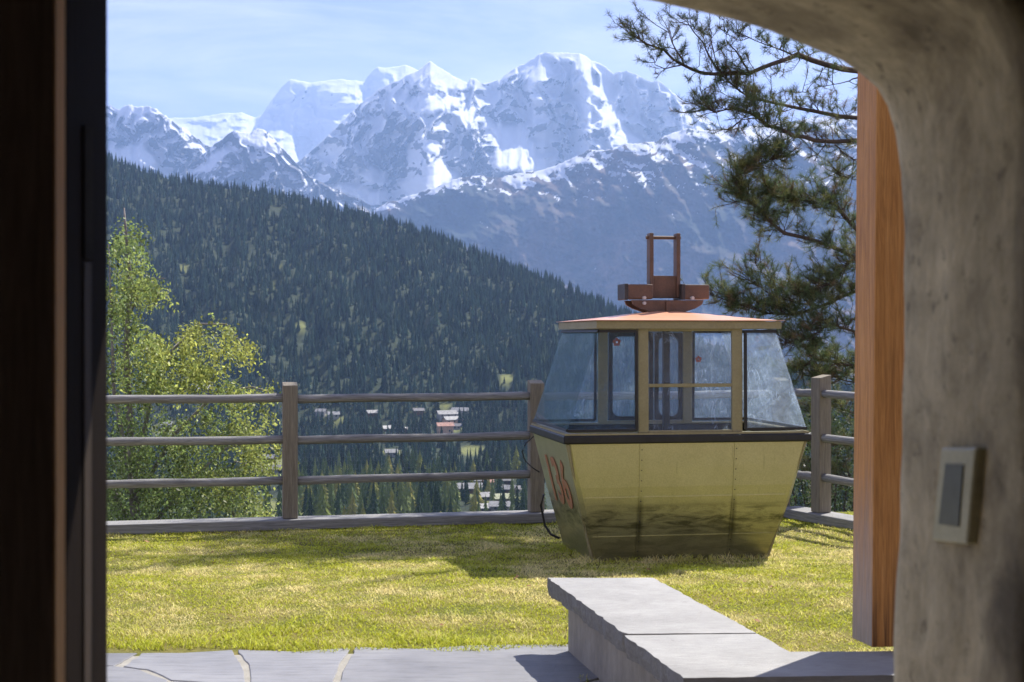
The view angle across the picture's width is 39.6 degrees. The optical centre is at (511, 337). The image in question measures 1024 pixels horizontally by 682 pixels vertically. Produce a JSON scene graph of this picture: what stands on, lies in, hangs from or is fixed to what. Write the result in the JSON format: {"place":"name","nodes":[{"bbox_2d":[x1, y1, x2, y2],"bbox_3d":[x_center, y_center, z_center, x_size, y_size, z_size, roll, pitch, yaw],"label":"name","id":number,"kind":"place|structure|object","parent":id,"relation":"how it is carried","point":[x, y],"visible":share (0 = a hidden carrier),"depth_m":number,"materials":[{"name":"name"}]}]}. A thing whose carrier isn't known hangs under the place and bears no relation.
{"place":"outdoors","nodes":[
{"label":"outdoors","id":0,"kind":"place"},
{"bbox_2d":[107,105,211,178],"bbox_3d":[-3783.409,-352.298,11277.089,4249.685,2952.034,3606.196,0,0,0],"label":"mountain","id":1,"kind":"structure","parent":0,"point":[152,138],"depth_m":10003.63,"materials":[{"name":"snow"}]},
{"bbox_2d":[177,129,370,212],"bbox_3d":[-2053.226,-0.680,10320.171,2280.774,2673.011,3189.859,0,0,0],"label":"mountain","id":2,"kind":"structure","parent":0,"point":[256,156],"depth_m":9055.36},
{"bbox_2d":[169,65,417,162],"bbox_3d":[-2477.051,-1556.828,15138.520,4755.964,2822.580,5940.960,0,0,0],"label":"mountain","id":3,"kind":"structure","parent":0,"point":[297,120],"depth_m":15267.11,"materials":[{"name":"snow"}]},
{"bbox_2d":[107,644,600,681],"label":"paving","id":4,"kind":"structure","parent":0,"point":[544,663],"depth_m":7.31,"materials":[{"name":"stone"}]},
{"bbox_2d":[547,578,893,681],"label":"stone bench","id":5,"kind":"object","parent":4,"relation":"on","point":[637,630],"visible":0.89,"depth_m":6.31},
{"bbox_2d":[107,164,846,520],"bbox_3d":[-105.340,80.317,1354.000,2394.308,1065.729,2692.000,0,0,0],"label":"valley ground","id":6,"kind":"structure","parent":0,"point":[507,378],"depth_m":1637.06,"materials":[{"name":"plant"}]},
{"bbox_2d":[107,208,299,520],"bbox_3d":[-4.855,1.245,19.219,3.918,5.946,4.405,0,0,0],"label":"birch tree","id":7,"kind":"object","parent":6,"relation":"on","point":[195,372],"visible":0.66,"depth_m":18.68,"materials":[{"name":"green plant"}]},
{"bbox_2d":[204,488,214,517],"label":"conifer tree","id":8,"kind":"object","parent":6,"relation":"on","point":[212,514],"visible":0.14,"depth_m":600.16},
{"bbox_2d":[261,491,275,516],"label":"larch tree","id":9,"kind":"object","parent":6,"relation":"on","point":[265,503],"visible":0.3,"depth_m":617.93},
{"bbox_2d":[258,465,281,475],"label":"chalet","id":10,"kind":"object","parent":6,"relation":"on","point":[276,472],"visible":0.15,"depth_m":968.78,"materials":[{"name":"paint"}]},
{"bbox_2d":[272,485,281,516],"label":"conifer tree","id":11,"kind":"object","parent":6,"relation":"on","point":[278,509],"visible":0.56,"depth_m":630.62,"materials":[{"name":"plant"}]},
{"bbox_2d":[298,485,303,506],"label":"conifer tree","id":12,"kind":"object","parent":6,"relation":"on","point":[300,494],"visible":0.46,"depth_m":744.01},
{"bbox_2d":[301,485,307,515],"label":"conifer tree","id":13,"kind":"object","parent":6,"relation":"on","point":[305,497],"visible":0.54,"depth_m":670.60,"materials":[{"name":"plant"}]},
{"bbox_2d":[303,457,308,475],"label":"conifer tree","id":14,"kind":"object","parent":6,"relation":"on","point":[305,469],"visible":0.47,"depth_m":888.39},
{"bbox_2d":[304,486,314,515],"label":"conifer tree","id":15,"kind":"object","parent":6,"relation":"on","point":[307,507],"visible":0.32,"depth_m":611.32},
{"bbox_2d":[306,489,314,515],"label":"conifer tree","id":16,"kind":"object","parent":6,"relation":"on","point":[310,507],"visible":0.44,"depth_m":577.05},
{"bbox_2d":[311,459,318,491],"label":"conifer tree","id":17,"kind":"object","parent":6,"relation":"on","point":[314,471],"visible":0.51,"depth_m":875.37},
{"bbox_2d":[312,466,318,502],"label":"conifer tree","id":18,"kind":"object","parent":6,"relation":"on","point":[315,488],"visible":0.35,"depth_m":716.20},
{"bbox_2d":[313,484,321,514],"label":"conifer tree","id":19,"kind":"object","parent":6,"relation":"on","point":[319,492],"visible":0.27,"depth_m":652.08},
{"bbox_2d":[314,409,327,416],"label":"chalet","id":20,"kind":"object","parent":6,"relation":"on","point":[324,411],"visible":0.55,"depth_m":1373.63,"materials":[{"name":"paint"}]},
{"bbox_2d":[313,484,330,515],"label":"larch tree","id":21,"kind":"object","parent":6,"relation":"on","point":[323,507],"visible":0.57,"depth_m":574.99,"materials":[{"name":"plant"}]},
{"bbox_2d":[328,484,334,513],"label":"conifer tree","id":22,"kind":"object","parent":6,"relation":"on","point":[332,496],"visible":0.36,"depth_m":603.85,"materials":[{"name":"plant"}]},
{"bbox_2d":[328,411,339,419],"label":"chalet","id":23,"kind":"object","parent":6,"relation":"on","point":[335,414],"visible":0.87,"depth_m":1369.55,"materials":[{"name":"paint"}]},
{"bbox_2d":[333,483,343,514],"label":"conifer tree","id":24,"kind":"object","parent":6,"relation":"on","point":[338,505],"visible":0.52,"depth_m":595.45,"materials":[{"name":"plant"}]},
{"bbox_2d":[340,472,347,509],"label":"conifer tree","id":25,"kind":"object","parent":6,"relation":"on","point":[342,489],"visible":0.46,"depth_m":684.77,"materials":[{"name":"plant"}]},
{"bbox_2d":[347,451,351,467],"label":"conifer tree","id":26,"kind":"object","parent":6,"relation":"on","point":[349,459],"visible":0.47,"depth_m":945.35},
{"bbox_2d":[346,462,358,503],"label":"conifer tree","id":27,"kind":"object","parent":6,"relation":"on","point":[350,484],"visible":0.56,"depth_m":723.48,"materials":[{"name":"plant"}]},
{"bbox_2d":[347,490,357,514],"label":"larch tree","id":28,"kind":"object","parent":6,"relation":"on","point":[352,509],"visible":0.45,"depth_m":595.62,"materials":[{"name":"plant"}]},
{"bbox_2d":[354,470,360,501],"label":"larch tree","id":29,"kind":"object","parent":6,"relation":"on","point":[356,485],"visible":0.29,"depth_m":757.32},
{"bbox_2d":[357,491,362,514],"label":"conifer tree","id":30,"kind":"object","parent":6,"relation":"on","point":[360,501],"visible":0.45,"depth_m":597.31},
{"bbox_2d":[358,467,366,500],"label":"conifer tree","id":31,"kind":"object","parent":6,"relation":"on","point":[362,488],"visible":0.41,"depth_m":747.16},
{"bbox_2d":[362,456,373,501],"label":"conifer tree","id":32,"kind":"object","parent":6,"relation":"on","point":[369,472],"visible":0.35,"depth_m":735.42,"materials":[{"name":"plant"}]},
{"bbox_2d":[366,410,377,417],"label":"chalet","id":33,"kind":"object","parent":6,"relation":"on","point":[373,412],"visible":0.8,"depth_m":1373.57,"materials":[{"name":"stone"}]},
{"bbox_2d":[366,482,379,513],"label":"conifer tree","id":34,"kind":"object","parent":6,"relation":"on","point":[373,499],"visible":0.55,"depth_m":584.84,"materials":[{"name":"plant"}]},
{"bbox_2d":[368,470,378,493],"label":"larch tree","id":35,"kind":"object","parent":6,"relation":"on","point":[375,484],"visible":0.2,"depth_m":680.77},
{"bbox_2d":[377,471,384,509],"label":"conifer tree","id":36,"kind":"object","parent":6,"relation":"on","point":[379,493],"visible":0.24,"depth_m":634.07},
{"bbox_2d":[379,484,386,513],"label":"conifer tree","id":37,"kind":"object","parent":6,"relation":"on","point":[382,507],"visible":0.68,"depth_m":602.27,"materials":[{"name":"plant"}]},
{"bbox_2d":[384,486,388,513],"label":"conifer tree","id":38,"kind":"object","parent":6,"relation":"on","point":[386,494],"visible":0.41,"depth_m":608.09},
{"bbox_2d":[383,455,391,485],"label":"conifer tree","id":39,"kind":"object","parent":6,"relation":"on","point":[386,468],"visible":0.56,"depth_m":839.51,"materials":[{"name":"plant"}]},
{"bbox_2d":[384,449,397,456],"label":"chalet","id":40,"kind":"object","parent":6,"relation":"on","point":[390,452],"visible":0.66,"depth_m":1120.02,"materials":[{"name":"paint"}]},
{"bbox_2d":[386,491,396,513],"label":"larch tree","id":41,"kind":"object","parent":6,"relation":"on","point":[391,509],"visible":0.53,"depth_m":588.16,"materials":[{"name":"plant"}]},
{"bbox_2d":[393,491,400,513],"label":"conifer tree","id":42,"kind":"object","parent":6,"relation":"on","point":[397,511],"visible":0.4,"depth_m":602.60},
{"bbox_2d":[397,473,408,512],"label":"conifer tree","id":43,"kind":"object","parent":6,"relation":"on","point":[401,497],"visible":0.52,"depth_m":604.28,"materials":[{"name":"plant"}]},
{"bbox_2d":[404,451,408,471],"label":"conifer tree","id":44,"kind":"object","parent":6,"relation":"on","point":[406,463],"visible":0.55,"depth_m":930.42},
{"bbox_2d":[403,482,410,512],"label":"conifer tree","id":45,"kind":"object","parent":6,"relation":"on","point":[406,496],"visible":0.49,"depth_m":618.67,"materials":[{"name":"plant"}]},
{"bbox_2d":[404,471,415,509],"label":"larch tree","id":46,"kind":"object","parent":6,"relation":"on","point":[411,489],"visible":0.17,"depth_m":689.23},
{"bbox_2d":[410,495,414,512],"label":"conifer tree","id":47,"kind":"object","parent":6,"relation":"on","point":[412,510],"visible":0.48,"depth_m":595.97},
{"bbox_2d":[409,443,416,472],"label":"conifer tree","id":48,"kind":"object","parent":6,"relation":"on","point":[411,456],"visible":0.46,"depth_m":924.63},
{"bbox_2d":[410,456,417,486],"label":"conifer tree","id":49,"kind":"object","parent":6,"relation":"on","point":[414,464],"visible":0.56,"depth_m":890.65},
{"bbox_2d":[411,408,424,415],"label":"chalet","id":50,"kind":"object","parent":6,"relation":"on","point":[418,411],"visible":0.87,"depth_m":1375.95,"materials":[{"name":"stone"}]},
{"bbox_2d":[413,488,423,512],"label":"conifer tree","id":51,"kind":"object","parent":6,"relation":"on","point":[418,505],"visible":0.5,"depth_m":586.48,"materials":[{"name":"plant"}]},
{"bbox_2d":[415,469,426,506],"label":"conifer tree","id":52,"kind":"object","parent":6,"relation":"on","point":[421,487],"visible":0.22,"depth_m":705.30,"materials":[{"name":"plant"}]},
{"bbox_2d":[416,452,425,472],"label":"larch tree","id":53,"kind":"object","parent":6,"relation":"on","point":[419,464],"visible":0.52,"depth_m":923.65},
{"bbox_2d":[422,485,426,511],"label":"conifer tree","id":54,"kind":"object","parent":6,"relation":"on","point":[424,501],"visible":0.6,"depth_m":673.27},
{"bbox_2d":[424,491,430,512],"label":"conifer tree","id":55,"kind":"object","parent":6,"relation":"on","point":[428,503],"visible":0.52,"depth_m":669.52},
{"bbox_2d":[427,468,434,504],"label":"conifer tree","id":56,"kind":"object","parent":6,"relation":"on","point":[431,487],"visible":0.29,"depth_m":717.40,"materials":[{"name":"plant"}]},
{"bbox_2d":[431,481,437,512],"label":"conifer tree","id":57,"kind":"object","parent":6,"relation":"on","point":[434,498],"visible":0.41,"depth_m":584.04,"materials":[{"name":"plant"}]},
{"bbox_2d":[434,485,442,512],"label":"conifer tree","id":58,"kind":"object","parent":6,"relation":"on","point":[438,504],"visible":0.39,"depth_m":576.93,"materials":[{"name":"plant"}]},
{"bbox_2d":[437,456,443,486],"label":"conifer tree","id":59,"kind":"object","parent":6,"relation":"on","point":[439,469],"visible":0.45,"depth_m":800.02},
{"bbox_2d":[442,481,447,509],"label":"conifer tree","id":60,"kind":"object","parent":6,"relation":"on","point":[445,496],"visible":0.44,"depth_m":695.29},
{"bbox_2d":[436,422,454,432],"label":"chalet","id":61,"kind":"object","parent":6,"relation":"on","point":[445,426],"visible":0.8,"depth_m":1291.44,"materials":[{"name":"red tile"}]},
{"bbox_2d":[435,410,458,420],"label":"chalet","id":62,"kind":"object","parent":6,"relation":"on","point":[442,413],"visible":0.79,"depth_m":1371.41,"materials":[{"name":"paint"}]},
{"bbox_2d":[448,492,453,511],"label":"conifer tree","id":63,"kind":"object","parent":6,"relation":"on","point":[450,507],"visible":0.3,"depth_m":577.18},
{"bbox_2d":[442,416,463,422],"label":"chalet","id":64,"kind":"object","parent":6,"relation":"on","point":[453,419],"visible":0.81,"depth_m":1356.64,"materials":[{"name":"stone"}]},
{"bbox_2d":[447,481,459,511],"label":"conifer tree","id":65,"kind":"object","parent":6,"relation":"on","point":[452,491],"visible":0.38,"depth_m":680.48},
{"bbox_2d":[453,470,460,499],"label":"larch tree","id":66,"kind":"object","parent":6,"relation":"on","point":[456,488],"visible":0.28,"depth_m":783.40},
{"bbox_2d":[453,423,461,429],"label":"chalet","id":67,"kind":"object","parent":6,"relation":"on","point":[458,426],"visible":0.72,"depth_m":1340.75,"materials":[{"name":"paint"}]},
{"bbox_2d":[451,407,472,413],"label":"chalet","id":68,"kind":"object","parent":6,"relation":"on","point":[461,409],"visible":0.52,"depth_m":1378.58,"materials":[{"name":"paint"}]},
{"bbox_2d":[461,480,466,501],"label":"conifer tree","id":69,"kind":"object","parent":6,"relation":"on","point":[465,488],"visible":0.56,"depth_m":795.14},
{"bbox_2d":[463,480,470,504],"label":"conifer tree","id":70,"kind":"object","parent":6,"relation":"on","point":[466,498],"visible":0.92,"depth_m":756.82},
{"bbox_2d":[457,483,482,493],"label":"chalet","id":71,"kind":"object","parent":6,"relation":"on","point":[472,485],"visible":0.13,"depth_m":845.73,"materials":[{"name":"stone"}]},
{"bbox_2d":[470,493,477,511],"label":"larch tree","id":72,"kind":"object","parent":6,"relation":"on","point":[474,500],"visible":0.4,"depth_m":657.15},
{"bbox_2d":[466,481,484,509],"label":"larch tree","id":73,"kind":"object","parent":6,"relation":"on","point":[479,492],"visible":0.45,"depth_m":724.29,"materials":[{"name":"plant"}]},
{"bbox_2d":[107,150,854,492],"bbox_3d":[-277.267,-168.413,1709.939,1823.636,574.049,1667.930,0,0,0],"label":"forest","id":74,"kind":"object","parent":6,"relation":"on","point":[375,302],"visible":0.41,"depth_m":1677.52,"materials":[{"name":"plant"}]},
{"bbox_2d":[482,470,486,491],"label":"conifer tree","id":75,"kind":"object","parent":6,"relation":"on","point":[484,485],"visible":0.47,"depth_m":836.72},
{"bbox_2d":[480,492,489,500],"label":"chalet","id":76,"kind":"object","parent":6,"relation":"on","point":[482,494],"visible":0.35,"depth_m":756.24,"materials":[{"name":"paint"}]},
{"bbox_2d":[480,503,493,510],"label":"chalet","id":77,"kind":"object","parent":6,"relation":"on","point":[482,507],"visible":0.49,"depth_m":709.68,"materials":[{"name":"stone"}]},
{"bbox_2d":[489,479,495,500],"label":"conifer tree","id":78,"kind":"object","parent":6,"relation":"on","point":[492,494],"visible":0.7,"depth_m":721.26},
{"bbox_2d":[493,447,503,482],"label":"conifer tree","id":79,"kind":"object","parent":6,"relation":"on","point":[497,462],"visible":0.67,"depth_m":908.15,"materials":[{"name":"plant"}]},
{"bbox_2d":[495,470,502,493],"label":"conifer tree","id":80,"kind":"object","parent":6,"relation":"on","point":[499,484],"visible":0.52,"depth_m":830.25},
{"bbox_2d":[489,501,510,510],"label":"chalet","id":81,"kind":"object","parent":6,"relation":"on","point":[495,505],"visible":0.38,"depth_m":710.99,"materials":[{"name":"paint"}]},
{"bbox_2d":[497,493,504,510],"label":"conifer tree","id":82,"kind":"object","parent":6,"relation":"on","point":[500,504],"visible":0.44,"depth_m":619.21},
{"bbox_2d":[498,485,507,510],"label":"conifer tree","id":83,"kind":"object","parent":6,"relation":"on","point":[504,502],"visible":0.48,"depth_m":651.67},
{"bbox_2d":[494,493,515,500],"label":"chalet","id":84,"kind":"object","parent":6,"relation":"on","point":[498,497],"visible":0.21,"depth_m":752.12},
{"bbox_2d":[501,485,516,492],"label":"chalet","id":85,"kind":"object","parent":6,"relation":"on","point":[506,488],"visible":0.42,"depth_m":852.46,"materials":[{"name":"stone"}]},
{"bbox_2d":[508,479,515,505],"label":"conifer tree","id":86,"kind":"object","parent":6,"relation":"on","point":[512,491],"visible":0.68,"depth_m":746.75,"materials":[{"name":"plant"}]},
{"bbox_2d":[511,445,521,469],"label":"larch tree","id":87,"kind":"object","parent":6,"relation":"on","point":[515,465],"visible":0.66,"depth_m":956.01,"materials":[{"name":"plant"}]},
{"bbox_2d":[513,485,520,509],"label":"conifer tree","id":88,"kind":"object","parent":6,"relation":"on","point":[517,503],"visible":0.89,"depth_m":724.62,"materials":[{"name":"plant"}]},
{"bbox_2d":[519,449,526,469],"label":"conifer tree","id":89,"kind":"object","parent":6,"relation":"on","point":[523,463],"visible":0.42,"depth_m":953.27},
{"bbox_2d":[524,486,526,509],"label":"conifer tree","id":90,"kind":"object","parent":6,"relation":"on","point":[525,497],"visible":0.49,"depth_m":651.72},
{"bbox_2d":[603,0,857,494],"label":"pine tree","id":91,"kind":"object","parent":6,"relation":"on","point":[772,189],"visible":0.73,"depth_m":16.70,"materials":[{"name":"green plant"}]},
{"bbox_2d":[797,486,803,505],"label":"conifer tree","id":92,"kind":"object","parent":6,"relation":"on","point":[798,501],"visible":0.21,"depth_m":582.99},
{"bbox_2d":[790,406,853,511],"bbox_3d":[4.221,2.518,18.987,2.061,3.405,5.954,0,0,12],"label":"shrub","id":93,"kind":"object","parent":6,"relation":"on","point":[835,489],"visible":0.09,"depth_m":18.73,"materials":[{"name":"green plant"}]},
{"bbox_2d":[107,0,857,127],"label":"sky","id":94,"kind":"structure","parent":0,"point":[176,58],"materials":[{"name":"blue"}]},
{"bbox_2d":[107,509,892,680],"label":"lawn","id":95,"kind":"structure","parent":0,"point":[138,651],"depth_m":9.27,"materials":[{"name":"plant"}]},
{"bbox_2d":[107,380,789,534],"bbox_3d":[-2.135,1.136,13.759,10.253,1.428,0.290,0,0,-12],"label":"wooden fence","id":96,"kind":"object","parent":95,"relation":"on","point":[290,440],"visible":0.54,"depth_m":13.77,"materials":[{"name":"wood"}]},
{"bbox_2d":[521,233,810,560],"bbox_3d":[1.264,0.477,12.124,2.133,2.725,1.510,0,0,-10],"label":"gondola cabin","id":97,"kind":"object","parent":95,"relation":"on","point":[641,483],"visible":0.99,"depth_m":11.54,"materials":[{"name":"metal"}]},
{"bbox_2d":[533,329,598,431],"bbox_3d":[0.442,0.347,11.979,0.284,0.817,1.402,0,0,-10],"label":"window","id":98,"kind":"structure","parent":97,"relation":"in","point":[575,348],"depth_m":11.92,"materials":[{"name":"glass"}]},
{"bbox_2d":[571,340,596,420],"bbox_3d":[0.477,0.348,12.704,0.570,0.812,0.030,0,0,-10],"label":"window","id":99,"kind":"structure","parent":97,"relation":"in","point":[595,347],"depth_m":12.74,"materials":[{"name":"black plastic"}]},
{"bbox_2d":[568,330,637,431],"bbox_3d":[0.724,0.348,11.310,0.570,0.812,0.030,0,0,-10],"label":"window","id":100,"kind":"structure","parent":97,"relation":"in","point":[635,332],"depth_m":11.34,"materials":[{"name":"black plastic"}]},
{"bbox_2d":[608,332,652,419],"bbox_3d":[1.067,0.352,12.777,0.410,0.787,0.025,0,0,-10],"label":"door leaf","id":101,"kind":"structure","parent":97,"relation":"in","point":[611,336],"depth_m":12.74,"materials":[{"name":"black metal"}]},
{"bbox_2d":[598,329,691,422],"bbox_3d":[1.199,0.333,12.804,0.870,0.866,0.044,0,0,-10],"label":"window frame","id":102,"kind":"structure","parent":97,"relation":"in","point":[686,335],"depth_m":12.76,"materials":[{"name":"green paint"}]},
{"bbox_2d":[654,332,681,419],"bbox_3d":[1.406,0.352,12.835,0.257,0.787,0.025,0,0,-10],"label":"door leaf","id":103,"kind":"structure","parent":97,"relation":"in","point":[657,335],"depth_m":12.81,"materials":[{"name":"black metal"}]},
{"bbox_2d":[637,329,741,432],"bbox_3d":[1.435,0.333,11.462,0.870,0.866,0.044,0,0,-10],"label":"window frame","id":104,"kind":"structure","parent":97,"relation":"in","point":[736,334],"depth_m":11.45,"materials":[{"name":"green paint"}]},
{"bbox_2d":[692,331,747,419],"bbox_3d":[1.894,0.348,12.954,0.528,0.812,0.030,0,0,-10],"label":"window frame","id":105,"kind":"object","parent":97,"relation":"in","point":[693,333],"depth_m":12.90,"materials":[{"name":"black plastic"}]},
{"bbox_2d":[720,330,807,428],"bbox_3d":[2.153,0.347,12.280,0.284,0.817,1.402,0,0,-10],"label":"window","id":106,"kind":"structure","parent":97,"relation":"in","point":[771,397],"depth_m":12.13,"materials":[{"name":"glass"}]},
{"bbox_2d":[744,330,806,429],"bbox_3d":[2.141,0.348,11.560,0.528,0.812,0.030,0,0,-10],"label":"window","id":107,"kind":"structure","parent":97,"relation":"in","point":[746,331],"depth_m":11.51,"materials":[{"name":"black plastic"}]},
{"bbox_2d":[783,375,854,529],"bbox_3d":[3.823,1.111,12.696,0.290,1.478,4.525,0,0,-26],"label":"wooden fence","id":108,"kind":"object","parent":95,"relation":"on","point":[820,393],"visible":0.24,"depth_m":14.13,"materials":[{"name":"wood"}]},
{"bbox_2d":[852,72,904,646],"bbox_3d":[4.236,-0.050,4.685,5.527,3.700,3.970,0,0,0],"label":"timber porch","id":109,"kind":"object","parent":95,"relation":"on","point":[879,312],"visible":0.44,"depth_m":5.99,"materials":[{"name":"wood"}]},
{"bbox_2d":[0,0,1023,681],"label":"stone house","id":110,"kind":"structure","parent":0,"point":[944,78],"depth_m":2.10,"materials":[{"name":"paint"}]},
{"bbox_2d":[0,0,64,681],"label":"door leaf","id":111,"kind":"structure","parent":110,"relation":"in","point":[32,32],"depth_m":1.80,"materials":[{"name":"wood"}]},
{"bbox_2d":[297,52,856,211],"bbox_3d":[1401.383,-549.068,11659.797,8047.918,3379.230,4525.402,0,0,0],"label":"mountain","id":112,"kind":"structure","parent":0,"point":[429,124],"depth_m":10875.58,"materials":[{"name":"snow"}]},
{"bbox_2d":[370,113,856,383],"bbox_3d":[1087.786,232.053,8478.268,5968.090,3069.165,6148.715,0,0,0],"label":"mountain","id":113,"kind":"structure","parent":0,"point":[587,221],"depth_m":7726.09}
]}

